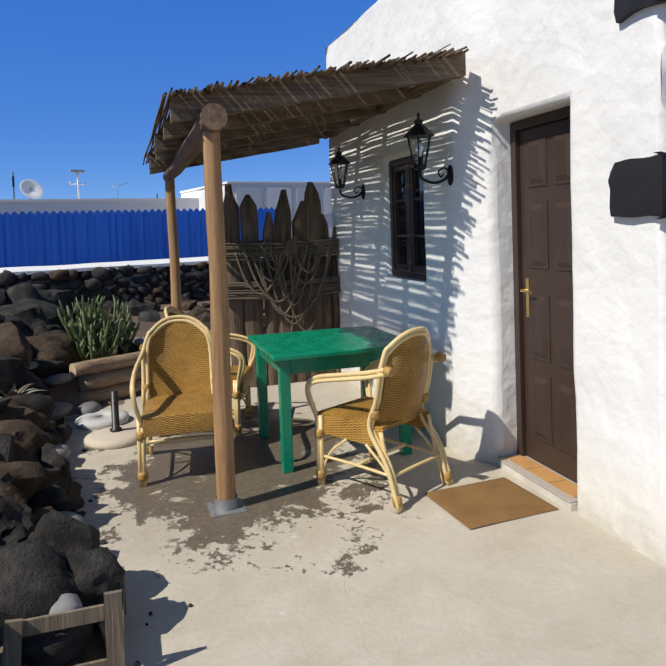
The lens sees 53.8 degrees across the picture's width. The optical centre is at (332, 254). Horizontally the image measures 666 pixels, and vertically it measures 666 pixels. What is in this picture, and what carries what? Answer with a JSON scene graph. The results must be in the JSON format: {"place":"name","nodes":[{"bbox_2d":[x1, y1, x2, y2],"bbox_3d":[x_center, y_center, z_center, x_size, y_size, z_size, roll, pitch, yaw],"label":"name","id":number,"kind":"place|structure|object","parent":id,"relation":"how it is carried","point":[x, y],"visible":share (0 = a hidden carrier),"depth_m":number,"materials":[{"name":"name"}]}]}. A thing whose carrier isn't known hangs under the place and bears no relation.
{"place":"outdoors","nodes":[
{"label":"outdoors","id":0,"kind":"place"},
{"bbox_2d":[0,299,264,665],"bbox_3d":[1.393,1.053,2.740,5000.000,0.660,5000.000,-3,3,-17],"label":"dirt ground","id":1,"kind":"structure","parent":0,"point":[67,392],"depth_m":5.58,"materials":[{"name":"soil"}]},
{"bbox_2d":[0,510,126,665],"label":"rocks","id":2,"kind":"object","parent":1,"relation":"on","point":[62,583],"visible":1,"depth_m":2.20,"materials":[{"name":"grey stone"}]},
{"bbox_2d":[0,283,139,545],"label":"lava rocks","id":3,"kind":"object","parent":1,"relation":"on","point":[36,483],"visible":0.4,"depth_m":4.41,"materials":[{"name":"black stone"}]},
{"bbox_2d":[0,383,51,397],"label":"aloe plant","id":4,"kind":"object","parent":3,"relation":"on","point":[13,391],"visible":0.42,"depth_m":4.86,"materials":[{"name":"green plant"}]},
{"bbox_2d":[57,294,140,360],"bbox_3d":[-2.204,0.692,6.196,0.606,0.669,0.592,-2,2,11],"label":"euphorbia plant","id":5,"kind":"object","parent":1,"relation":"on","point":[93,339],"visible":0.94,"depth_m":6.08,"materials":[{"name":"green plant"}]},
{"bbox_2d":[0,170,198,215],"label":"white building","id":6,"kind":"structure","parent":1,"relation":"on","point":[32,190],"depth_m":21.81,"materials":[{"name":"white paint"}]},
{"bbox_2d":[69,351,149,402],"bbox_3d":[-1.812,1.097,6.094,0.160,0.394,1.223,0,3,42],"label":"log stack","id":7,"kind":"object","parent":1,"relation":"on","point":[118,378],"visible":0.48,"depth_m":5.81,"materials":[{"name":"brown wood"}]},
{"bbox_2d":[0,207,275,267],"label":"blue fence","id":8,"kind":"object","parent":1,"relation":"on","point":[46,238],"visible":0.46,"depth_m":14.93,"materials":[{"name":"metal"}]},
{"bbox_2d":[0,256,330,305],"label":"dry stone wall","id":9,"kind":"structure","parent":1,"relation":"on","point":[141,281],"depth_m":13.36,"materials":[{"name":"black stone"}]},
{"bbox_2d":[180,181,332,236],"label":"panel building","id":10,"kind":"structure","parent":1,"relation":"on","point":[263,194],"depth_m":22.10,"materials":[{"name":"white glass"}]},
{"bbox_2d":[326,0,665,566],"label":"house walls","id":11,"kind":"structure","parent":1,"relation":"on","point":[597,68],"depth_m":3.80,"materials":[{"name":"white paint"}]},
{"bbox_2d":[328,146,364,199],"bbox_3d":[0.117,-0.687,5.555,0.292,0.452,0.190,-3,3,-17],"label":"wall lantern","id":12,"kind":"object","parent":11,"relation":"attached to","point":[339,158],"depth_m":5.52,"materials":[{"name":"black metal"}]},
{"bbox_2d":[384,154,426,286],"bbox_3d":[0.567,-0.253,4.862,0.142,0.933,0.740,-3,3,-17],"label":"house window","id":13,"kind":"structure","parent":11,"relation":"in","point":[407,224],"depth_m":4.88,"materials":[{"name":"black wood"}]},
{"bbox_2d":[404,112,452,185],"bbox_3d":[0.591,-0.650,4.054,0.292,0.452,0.190,-3,3,-17],"label":"wall lantern","id":14,"kind":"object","parent":11,"relation":"attached to","point":[418,130],"depth_m":4.02,"materials":[{"name":"black metal"}]},
{"bbox_2d":[510,106,576,482],"bbox_3d":[1.233,0.226,3.660,0.138,2.013,0.696,-3,3,-17],"label":"front door","id":15,"kind":"structure","parent":11,"relation":"attached to","point":[543,280],"depth_m":3.72,"materials":[{"name":"brown wood"}]},
{"bbox_2d":[608,0,665,218],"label":"black stones","id":16,"kind":"object","parent":11,"relation":"attached to","point":[637,186],"visible":0.96,"depth_m":2.76,"materials":[{"name":"paint"}]},
{"bbox_2d":[75,295,294,665],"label":"rocks","id":17,"kind":"object","parent":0,"point":[146,311],"depth_m":11.45,"materials":[{"name":"stone"}]},
{"bbox_2d":[0,0,377,198],"label":"sky","id":18,"kind":"structure","parent":0,"point":[83,83],"materials":[{"name":"blue"}]},
{"bbox_2d":[63,355,665,665],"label":"concrete patio","id":19,"kind":"structure","parent":0,"point":[346,565],"depth_m":2.86,"materials":[{"name":"beige concrete"}]},
{"bbox_2d":[25,337,144,523],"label":"grey pebbles","id":20,"kind":"object","parent":19,"relation":"on","point":[62,409],"visible":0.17,"depth_m":5.26,"materials":[{"name":"grey stone"}]},
{"bbox_2d":[75,410,129,429],"bbox_3d":[-1.823,1.301,5.194,0.410,0.058,0.410,-3,3,-17],"label":"stone disc","id":21,"kind":"object","parent":19,"relation":"on","point":[100,419],"visible":0.88,"depth_m":5.09,"materials":[{"name":"white stone"}]},
{"bbox_2d":[84,390,136,449],"bbox_3d":[-1.569,1.159,4.734,0.444,0.362,0.444,-3,3,-17],"label":"parasol base","id":22,"kind":"object","parent":19,"relation":"on","point":[116,435],"visible":0.88,"depth_m":4.66,"materials":[{"name":"beige concrete"}]},
{"bbox_2d":[129,315,214,486],"bbox_3d":[-0.964,0.881,4.145,0.559,0.930,0.670,-3,3,-12],"label":"rattan chair","id":23,"kind":"object","parent":19,"relation":"on","point":[176,349],"visible":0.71,"depth_m":4.29,"materials":[{"name":"wicker"}]},
{"bbox_2d":[157,306,255,437],"bbox_3d":[-0.946,0.845,4.965,0.669,0.931,0.559,-2,2,3],"label":"rattan chair","id":24,"kind":"object","parent":19,"relation":"on","point":[241,376],"visible":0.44,"depth_m":4.82,"materials":[{"name":"wicker"}]},
{"bbox_2d":[223,182,340,386],"bbox_3d":[-0.471,0.285,6.277,1.099,1.940,0.157,-3,3,-17],"label":"wooden fence","id":25,"kind":"object","parent":19,"relation":"on","point":[309,223],"visible":0.44,"depth_m":6.22,"materials":[{"name":"brown wood"}]},
{"bbox_2d":[226,237,340,331],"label":"paling ropes","id":26,"kind":"object","parent":25,"relation":"hanging from","point":[291,249],"visible":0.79,"depth_m":6.16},
{"bbox_2d":[149,53,465,517],"bbox_3d":[-0.477,0.051,5.170,1.737,2.506,3.481,-3,3,-17],"label":"pergola frame","id":27,"kind":"object","parent":19,"relation":"on","point":[210,131],"visible":0.96,"depth_m":3.67,"materials":[{"name":"brown wood"}]},
{"bbox_2d":[143,44,468,164],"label":"thatched roof","id":28,"kind":"structure","parent":27,"relation":"on","point":[162,113],"depth_m":3.56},
{"bbox_2d":[248,325,411,473],"bbox_3d":[-0.023,0.936,4.455,0.940,0.725,0.870,-3,3,-17],"label":"green table","id":29,"kind":"object","parent":19,"relation":"on","point":[285,355],"visible":0.71,"depth_m":4.16,"materials":[{"name":"paint"}]},
{"bbox_2d":[305,326,453,512],"bbox_3d":[0.261,0.855,3.760,0.670,0.931,0.559,0,3,44],"label":"rattan chair","id":30,"kind":"object","parent":19,"relation":"on","point":[402,374],"visible":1,"depth_m":3.60,"materials":[{"name":"wicker"}]},
{"bbox_2d":[423,477,557,528],"bbox_3d":[0.826,1.298,3.482,0.554,0.019,0.497,-3,3,-17],"label":"door mat","id":31,"kind":"object","parent":19,"relation":"on","point":[482,503],"depth_m":3.42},
{"bbox_2d":[497,454,576,511],"bbox_3d":[1.196,1.280,3.682,0.212,0.098,0.692,-3,3,-17],"label":"door sill","id":32,"kind":"structure","parent":19,"relation":"on","point":[552,484],"depth_m":3.63,"materials":[{"name":"orange tile"}]}
]}

